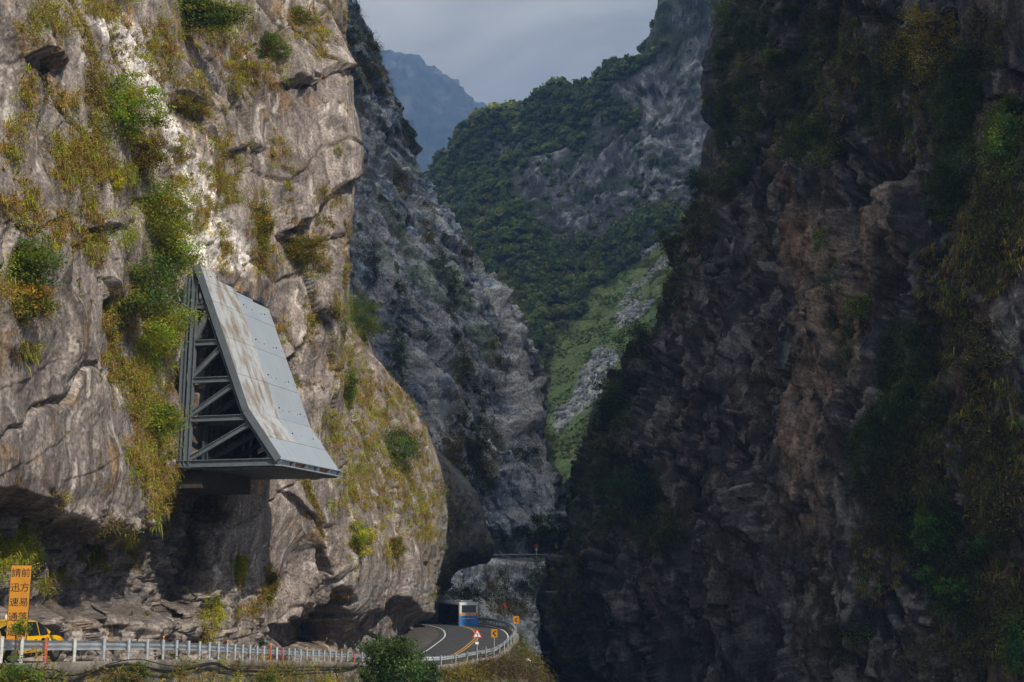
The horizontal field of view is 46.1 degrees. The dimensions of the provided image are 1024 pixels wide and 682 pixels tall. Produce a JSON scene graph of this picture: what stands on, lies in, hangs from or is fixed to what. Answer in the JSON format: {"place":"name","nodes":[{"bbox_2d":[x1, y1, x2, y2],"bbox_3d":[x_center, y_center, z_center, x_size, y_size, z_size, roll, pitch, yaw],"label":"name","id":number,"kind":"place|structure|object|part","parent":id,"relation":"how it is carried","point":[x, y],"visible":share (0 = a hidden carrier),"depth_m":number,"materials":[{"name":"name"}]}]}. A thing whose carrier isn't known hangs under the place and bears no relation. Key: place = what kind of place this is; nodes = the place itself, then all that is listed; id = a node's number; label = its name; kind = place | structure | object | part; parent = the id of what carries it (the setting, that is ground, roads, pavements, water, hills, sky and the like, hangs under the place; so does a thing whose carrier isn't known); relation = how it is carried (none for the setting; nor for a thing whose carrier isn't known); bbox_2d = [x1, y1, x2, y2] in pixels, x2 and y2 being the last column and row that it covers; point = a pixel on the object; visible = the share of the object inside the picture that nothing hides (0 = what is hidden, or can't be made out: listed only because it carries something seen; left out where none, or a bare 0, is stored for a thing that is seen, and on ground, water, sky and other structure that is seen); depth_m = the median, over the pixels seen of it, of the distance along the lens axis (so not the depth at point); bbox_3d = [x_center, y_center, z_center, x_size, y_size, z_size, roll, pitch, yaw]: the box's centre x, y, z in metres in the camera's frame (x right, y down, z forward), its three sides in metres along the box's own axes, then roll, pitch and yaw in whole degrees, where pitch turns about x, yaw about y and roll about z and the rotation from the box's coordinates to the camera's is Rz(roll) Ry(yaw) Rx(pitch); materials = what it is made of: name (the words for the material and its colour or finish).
{"place":"outdoors","nodes":[
{"label":"outdoors","id":0,"kind":"place"},
{"bbox_2d":[0,0,494,661],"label":"sunlit cliff","id":1,"kind":"structure","parent":0,"point":[66,388],"depth_m":91.24,"materials":[{"name":"grey stone"}]},
{"bbox_2d":[11,279,68,322],"bbox_3d":[-23.526,-1.853,58.164,4.100,2.185,2.142,3,-11,-13],"label":"shrub","id":2,"kind":"object","parent":1,"relation":"on","point":[33,294],"visible":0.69,"depth_m":57.92,"materials":[{"name":"green plant"}]},
{"bbox_2d":[7,229,78,292],"bbox_3d":[-23.920,-3.640,59.493,5.192,3.817,3.438,0,-11,0],"label":"cliff tree","id":3,"kind":"object","parent":1,"relation":"on","point":[39,264],"visible":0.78,"depth_m":59.24,"materials":[{"name":"green plant"}]},
{"bbox_2d":[107,168,126,193],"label":"shrub","id":4,"kind":"object","parent":1,"relation":"on","point":[118,183],"visible":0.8,"depth_m":71.32,"materials":[{"name":"green plant"}]},
{"bbox_2d":[99,65,179,150],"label":"cliff tree","id":5,"kind":"object","parent":1,"relation":"on","point":[127,112],"visible":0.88,"depth_m":73.64,"materials":[{"name":"green plant"}]},
{"bbox_2d":[130,127,176,176],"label":"shrub","id":6,"kind":"object","parent":1,"relation":"on","point":[142,147],"visible":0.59,"depth_m":77.50,"materials":[{"name":"green plant"}]},
{"bbox_2d":[115,249,196,324],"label":"cliff tree","id":7,"kind":"object","parent":1,"relation":"on","point":[143,296],"visible":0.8,"depth_m":74.49,"materials":[{"name":"green plant"}]},
{"bbox_2d":[136,320,184,368],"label":"shrub","id":8,"kind":"object","parent":1,"relation":"on","point":[159,340],"visible":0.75,"depth_m":78.91,"materials":[{"name":"green plant"}]},
{"bbox_2d":[144,399,195,442],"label":"shrub","id":9,"kind":"object","parent":1,"relation":"on","point":[165,415],"visible":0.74,"depth_m":77.86,"materials":[{"name":"green plant"}]},
{"bbox_2d":[136,171,204,243],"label":"cliff tree","id":10,"kind":"object","parent":1,"relation":"on","point":[165,220],"visible":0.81,"depth_m":78.62,"materials":[{"name":"green plant"}]},
{"bbox_2d":[141,300,217,358],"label":"shrub","id":11,"kind":"object","parent":1,"relation":"on","point":[181,326],"visible":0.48,"depth_m":81.28,"materials":[{"name":"green plant"}]},
{"bbox_2d":[151,214,212,283],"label":"cliff tree","id":12,"kind":"object","parent":1,"relation":"on","point":[178,252],"visible":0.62,"depth_m":81.17,"materials":[{"name":"green plant"}]},
{"bbox_2d":[208,589,224,631],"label":"shrub","id":13,"kind":"object","parent":1,"relation":"on","point":[215,610],"visible":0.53,"depth_m":88.83,"materials":[{"name":"green plant"}]},
{"bbox_2d":[178,0,259,32],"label":"shrub","id":14,"kind":"object","parent":1,"relation":"on","point":[200,14],"visible":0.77,"depth_m":93.40,"materials":[{"name":"green plant"}]},
{"bbox_2d":[208,18,240,37],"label":"shrub","id":15,"kind":"object","parent":1,"relation":"on","point":[224,29],"visible":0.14,"depth_m":98.87,"materials":[{"name":"green plant"}]},
{"bbox_2d":[231,551,250,588],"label":"shrub","id":16,"kind":"object","parent":1,"relation":"on","point":[244,563],"visible":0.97,"depth_m":91.80,"materials":[{"name":"green plant"}]},
{"bbox_2d":[0,0,494,643],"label":"dry grass","id":17,"kind":"structure","parent":1,"relation":"on","point":[20,548],"depth_m":80.53,"materials":[{"name":"green plant"}]},
{"bbox_2d":[166,263,341,494],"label":"rock shelter","id":18,"kind":"object","parent":1,"relation":"attached to","point":[256,379],"visible":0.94,"depth_m":85.43,"materials":[{"name":"grey paint"}]},
{"bbox_2d":[254,199,274,253],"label":"shrub","id":19,"kind":"object","parent":1,"relation":"on","point":[264,216],"visible":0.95,"depth_m":97.08,"materials":[{"name":"green plant"}]},
{"bbox_2d":[253,30,293,60],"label":"shrub","id":20,"kind":"object","parent":1,"relation":"on","point":[269,38],"visible":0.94,"depth_m":104.56,"materials":[{"name":"green plant"}]},
{"bbox_2d":[263,561,285,606],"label":"shrub","id":21,"kind":"object","parent":1,"relation":"on","point":[272,577],"visible":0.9,"depth_m":96.30,"materials":[{"name":"green plant"}]},
{"bbox_2d":[289,4,318,25],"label":"shrub","id":22,"kind":"object","parent":1,"relation":"on","point":[304,15],"visible":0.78,"depth_m":109.86,"materials":[{"name":"green plant"}]},
{"bbox_2d":[283,231,353,271],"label":"shrub","id":23,"kind":"object","parent":1,"relation":"on","point":[301,249],"visible":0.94,"depth_m":103.67,"materials":[{"name":"green plant"}]},
{"bbox_2d":[343,369,361,404],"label":"shrub","id":24,"kind":"object","parent":1,"relation":"on","point":[349,390],"visible":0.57,"depth_m":118.58,"materials":[{"name":"green plant"}]},
{"bbox_2d":[347,517,379,556],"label":"shrub","id":25,"kind":"object","parent":1,"relation":"on","point":[359,538],"visible":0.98,"depth_m":106.88,"materials":[{"name":"green plant"}]},
{"bbox_2d":[349,289,387,345],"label":"shrub","id":26,"kind":"object","parent":1,"relation":"on","point":[358,309],"visible":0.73,"depth_m":150.41,"materials":[{"name":"green plant"}]},
{"bbox_2d":[388,536,409,557],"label":"shrub","id":27,"kind":"object","parent":1,"relation":"on","point":[395,542],"visible":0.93,"depth_m":118.15,"materials":[{"name":"green plant"}]},
{"bbox_2d":[379,422,436,471],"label":"shrub","id":28,"kind":"object","parent":1,"relation":"on","point":[396,439],"visible":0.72,"depth_m":130.73,"materials":[{"name":"green plant"}]},
{"bbox_2d":[16,622,512,664],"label":"road","id":29,"kind":"structure","parent":0,"point":[457,638],"depth_m":127.89,"materials":[{"name":"grey asphalt"}]},
{"bbox_2d":[5,565,31,662],"bbox_3d":[-17.043,9.923,41.489,0.690,4.345,0.158,3,-11,-14],"label":"warning sign","id":30,"kind":"object","parent":29,"relation":"on","point":[19,591],"visible":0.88,"depth_m":41.62,"materials":[{"name":"orange metal"}]},
{"bbox_2d":[0,615,63,662],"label":"taxi","id":31,"kind":"object","parent":29,"relation":"on","point":[39,631],"visible":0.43,"depth_m":44.55,"materials":[{"name":"yellow paint"}]},
{"bbox_3d":[-18.021,10.326,42.887,0.196,0.464,0.506,-2,-11,11],"label":"window","id":32,"kind":"part","parent":31,"relation":"part of","materials":[{"name":"black glass"}]},
{"bbox_3d":[-17.687,10.608,44.427,0.174,0.519,0.690,-2,-11,11],"label":"window","id":33,"kind":"part","parent":31,"relation":"part of","materials":[{"name":"black glass"}]},
{"bbox_3d":[-17.547,10.729,45.024,0.181,0.493,0.460,-2,-11,11],"label":"window","id":34,"kind":"part","parent":31,"relation":"part of","materials":[{"name":"black glass"}]},
{"bbox_2d":[0,621,518,677],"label":"kerb","id":35,"kind":"structure","parent":29,"relation":"on","point":[69,666],"depth_m":56.37,"materials":[{"name":"concrete"}]},
{"bbox_2d":[0,615,515,664],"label":"guardrail","id":36,"kind":"object","parent":35,"relation":"on","point":[104,645],"visible":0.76,"depth_m":55.00,"materials":[{"name":"metal"}]},
{"bbox_2d":[31,663,358,681],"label":"hose","id":37,"kind":"object","parent":36,"relation":"hanging from","point":[121,664],"visible":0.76,"depth_m":51.09,"materials":[{"name":"rubber"}]},
{"bbox_2d":[29,659,356,675],"bbox_3d":[-14.123,18.760,69.635,1.117,4.485,62.263,0,-11,2],"label":"cable","id":38,"kind":"object","parent":37,"relation":"on","point":[163,664],"visible":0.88,"depth_m":48.65,"materials":[{"name":"rubber"}]},
{"bbox_2d":[491,629,496,654],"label":"chevron sign","id":39,"kind":"object","parent":35,"relation":"on","point":[494,633],"visible":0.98,"depth_m":117.20,"materials":[{"name":"orange metal"}]},
{"bbox_2d":[513,616,518,637],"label":"chevron sign","id":40,"kind":"object","parent":35,"relation":"on","point":[516,620],"visible":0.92,"depth_m":130.59,"materials":[{"name":"orange metal"}]},
{"bbox_2d":[350,624,437,659],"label":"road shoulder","id":41,"kind":"object","parent":29,"relation":"on","point":[426,635],"visible":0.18,"depth_m":132.35},
{"bbox_2d":[375,624,445,660],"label":"edge line","id":42,"kind":"object","parent":29,"relation":"on","point":[437,642],"visible":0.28,"depth_m":130.96,"materials":[{"name":"white paint"}]},
{"bbox_2d":[438,600,477,625],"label":"coach","id":43,"kind":"object","parent":29,"relation":"on","point":[459,612],"visible":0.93,"depth_m":152.76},
{"bbox_2d":[462,605,475,612],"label":"rear window","id":44,"kind":"structure","parent":43,"relation":"in","point":[465,608],"depth_m":152.30,"materials":[{"name":"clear glass"}]},
{"bbox_2d":[430,622,508,663],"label":"edge line","id":45,"kind":"object","parent":29,"relation":"on","point":[495,650],"visible":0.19,"depth_m":133.61,"materials":[{"name":"white paint"}]},
{"bbox_2d":[4,645,546,681],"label":"slope","id":46,"kind":"structure","parent":0,"point":[158,676],"depth_m":66.72,"materials":[{"name":"green plant"}]},
{"bbox_2d":[0,652,36,681],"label":"shrub","id":47,"kind":"object","parent":46,"relation":"on","point":[13,669],"visible":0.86,"depth_m":36.83,"materials":[{"name":"green plant"}]},
{"bbox_2d":[5,616,32,660],"bbox_3d":[-16.036,10.318,39.043,0.925,2.723,0.924,0,-11,0],"label":"sapling","id":48,"kind":"object","parent":46,"relation":"on","point":[18,626],"visible":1,"depth_m":39.08,"materials":[{"name":"green plant"}]},
{"bbox_2d":[12,666,49,681],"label":"shrub","id":49,"kind":"object","parent":46,"relation":"on","point":[30,676],"visible":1,"depth_m":36.30,"materials":[{"name":"green plant"}]},
{"bbox_2d":[113,669,146,681],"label":"shrub","id":50,"kind":"object","parent":46,"relation":"on","point":[128,677],"visible":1,"depth_m":44.06,"materials":[{"name":"green plant"}]},
{"bbox_2d":[119,659,156,680],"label":"shrub","id":51,"kind":"object","parent":46,"relation":"on","point":[143,671],"visible":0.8,"depth_m":44.86,"materials":[{"name":"green plant"}]},
{"bbox_2d":[252,666,279,681],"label":"shrub","id":52,"kind":"object","parent":46,"relation":"on","point":[268,677],"visible":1,"depth_m":66.62,"materials":[{"name":"green plant"}]},
{"bbox_2d":[209,671,353,681],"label":"retaining wall","id":53,"kind":"structure","parent":46,"relation":"on","point":[346,673],"depth_m":68.50,"materials":[{"name":"concrete"}]},
{"bbox_2d":[0,621,563,681],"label":"bank weeds","id":54,"kind":"object","parent":46,"relation":"on","point":[520,664],"visible":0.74,"depth_m":108.58,"materials":[{"name":"green plant"}]},
{"bbox_2d":[358,665,389,681],"bbox_3d":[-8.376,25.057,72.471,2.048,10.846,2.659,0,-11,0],"label":"shrub","id":55,"kind":"object","parent":46,"relation":"on","point":[365,676],"visible":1,"depth_m":73.11,"materials":[{"name":"green plant"}]},
{"bbox_2d":[350,634,440,681],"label":"roadside tree","id":56,"kind":"object","parent":46,"relation":"on","point":[392,655],"visible":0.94,"depth_m":74.52,"materials":[{"name":"green plant"}]},
{"bbox_2d":[410,657,449,681],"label":"roadside tree","id":57,"kind":"object","parent":46,"relation":"on","point":[434,673],"visible":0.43,"depth_m":80.73,"materials":[{"name":"green plant"}]},
{"bbox_2d":[472,629,481,662],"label":"curve sign","id":58,"kind":"object","parent":46,"relation":"on","point":[477,634],"visible":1,"depth_m":111.33,"materials":[{"name":"white metal"}]},
{"bbox_2d":[346,0,568,665],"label":"marble cliff","id":59,"kind":"structure","parent":0,"point":[520,408],"depth_m":284.54,"materials":[{"name":"grey stone"}]},
{"bbox_2d":[346,1,565,619],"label":"cliff vegetation","id":60,"kind":"object","parent":59,"relation":"on","point":[475,448],"visible":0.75,"depth_m":274.31,"materials":[{"name":"green plant"}]},
{"bbox_2d":[534,508,567,555],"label":"roadside tree","id":61,"kind":"object","parent":59,"relation":"on","point":[549,535],"visible":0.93,"depth_m":273.77,"materials":[{"name":"green plant"}]},
{"bbox_2d":[357,0,657,105],"label":"sky","id":62,"kind":"structure","parent":0,"point":[498,51],"materials":[{"name":"grey"}]},
{"bbox_2d":[494,558,545,561],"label":"road","id":63,"kind":"structure","parent":0,"point":[527,559],"depth_m":260.72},
{"bbox_2d":[493,554,548,557],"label":"guardrail","id":64,"kind":"object","parent":63,"relation":"on","point":[520,554],"visible":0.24,"depth_m":261.17,"materials":[{"name":"metal"}]},
{"bbox_2d":[430,0,719,548],"bbox_3d":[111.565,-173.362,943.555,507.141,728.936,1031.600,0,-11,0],"label":"forested mountain","id":65,"kind":"structure","parent":0,"point":[614,163],"depth_m":899.90,"materials":[{"name":"stone"}]},
{"bbox_2d":[422,0,706,483],"bbox_3d":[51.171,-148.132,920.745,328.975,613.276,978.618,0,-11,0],"label":"forest","id":66,"kind":"object","parent":65,"relation":"on","point":[593,260],"visible":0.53,"depth_m":864.62,"materials":[{"name":"green plant"}]},
{"bbox_2d":[552,231,673,430],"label":"scree boulders","id":67,"kind":"object","parent":65,"relation":"on","point":[630,311],"visible":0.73,"depth_m":637.52,"materials":[{"name":"stone"}]},
{"bbox_2d":[535,0,1023,681],"bbox_3d":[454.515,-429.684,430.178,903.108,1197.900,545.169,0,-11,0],"label":"shaded cliff","id":68,"kind":"structure","parent":0,"point":[747,400],"depth_m":132.81,"materials":[{"name":"black stone"}]},
{"bbox_2d":[588,370,629,420],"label":"cliff tree","id":69,"kind":"object","parent":68,"relation":"on","point":[606,385],"visible":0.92,"depth_m":188.93,"materials":[{"name":"green plant"}]},
{"bbox_2d":[593,457,658,516],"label":"cliff tree","id":70,"kind":"object","parent":68,"relation":"on","point":[622,486],"visible":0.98,"depth_m":167.17,"materials":[{"name":"green plant"}]},
{"bbox_2d":[610,318,658,365],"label":"cliff tree","id":71,"kind":"object","parent":68,"relation":"on","point":[640,335],"visible":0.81,"depth_m":195.97,"materials":[{"name":"green plant"}]},
{"bbox_2d":[650,224,680,258],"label":"shrub","id":72,"kind":"object","parent":68,"relation":"on","point":[670,241],"visible":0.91,"depth_m":199.82,"materials":[{"name":"green plant"}]},
{"bbox_2d":[681,168,710,199],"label":"cliff tree","id":73,"kind":"object","parent":68,"relation":"on","point":[696,183],"visible":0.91,"depth_m":205.86,"materials":[{"name":"green plant"}]},
{"bbox_2d":[700,79,731,122],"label":"cliff tree","id":74,"kind":"object","parent":68,"relation":"on","point":[720,100],"visible":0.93,"depth_m":222.38,"materials":[{"name":"green plant"}]},
{"bbox_2d":[703,0,733,31],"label":"cliff tree","id":75,"kind":"object","parent":68,"relation":"on","point":[723,18],"visible":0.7,"depth_m":233.18,"materials":[{"name":"green plant"}]},
{"bbox_2d":[707,36,732,82],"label":"cliff tree","id":76,"kind":"object","parent":68,"relation":"on","point":[719,56],"visible":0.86,"depth_m":225.78,"materials":[{"name":"green plant"}]},
{"bbox_2d":[706,120,733,156],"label":"cliff tree","id":77,"kind":"object","parent":68,"relation":"on","point":[721,138],"visible":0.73,"depth_m":215.24,"materials":[{"name":"green plant"}]},
{"bbox_2d":[752,46,793,66],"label":"cliff tree","id":78,"kind":"object","parent":68,"relation":"on","point":[774,55],"visible":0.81,"depth_m":169.06,"materials":[{"name":"green plant"}]},
{"bbox_2d":[547,0,1023,681],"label":"shaded cliff scrub","id":79,"kind":"object","parent":68,"relation":"on","point":[953,92],"visible":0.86,"depth_m":107.01,"materials":[{"name":"green plant"}]},
{"bbox_2d":[767,3,804,22],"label":"shrub","id":80,"kind":"object","parent":68,"relation":"on","point":[788,12],"visible":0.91,"depth_m":169.98,"materials":[{"name":"green plant"}]},
{"bbox_2d":[883,377,932,425],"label":"shrub","id":81,"kind":"object","parent":68,"relation":"on","point":[900,398],"visible":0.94,"depth_m":104.60,"materials":[{"name":"green plant"}]},
{"bbox_2d":[912,559,941,595],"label":"shrub","id":82,"kind":"object","parent":68,"relation":"on","point":[922,575],"visible":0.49,"depth_m":100.07,"materials":[{"name":"green plant"}]},
{"bbox_2d":[908,502,949,553],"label":"shrub","id":83,"kind":"object","parent":68,"relation":"on","point":[925,527],"visible":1,"depth_m":98.55,"materials":[{"name":"green plant"}]},
{"bbox_2d":[930,575,975,602],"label":"shrub","id":84,"kind":"object","parent":68,"relation":"on","point":[946,586],"visible":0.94,"depth_m":96.42,"materials":[{"name":"green plant"}]},
{"bbox_2d":[969,533,993,554],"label":"shrub","id":85,"kind":"object","parent":68,"relation":"on","point":[978,544],"visible":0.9,"depth_m":95.10,"materials":[{"name":"green plant"}]},
{"bbox_2d":[987,106,1023,158],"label":"shrub","id":86,"kind":"object","parent":68,"relation":"on","point":[1004,123],"visible":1,"depth_m":97.35,"materials":[{"name":"green plant"}]},
{"bbox_2d":[996,90,1023,114],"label":"shrub","id":87,"kind":"object","parent":68,"relation":"on","point":[1007,101],"visible":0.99,"depth_m":98.24,"materials":[{"name":"green plant"}]},
{"bbox_2d":[1002,621,1023,674],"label":"shrub","id":88,"kind":"object","parent":68,"relation":"on","point":[1016,651],"visible":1,"depth_m":89.20,"materials":[{"name":"green plant"}]},
{"label":"ground","id":89,"kind":"structure","parent":0,"visible":0},
{"bbox_2d":[380,50,485,172],"bbox_3d":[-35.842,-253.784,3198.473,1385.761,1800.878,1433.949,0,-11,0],"label":"mountain","id":90,"kind":"structure","parent":89,"relation":"on","point":[438,106],"depth_m":3369.26,"materials":[{"name":"stone"}]}
]}

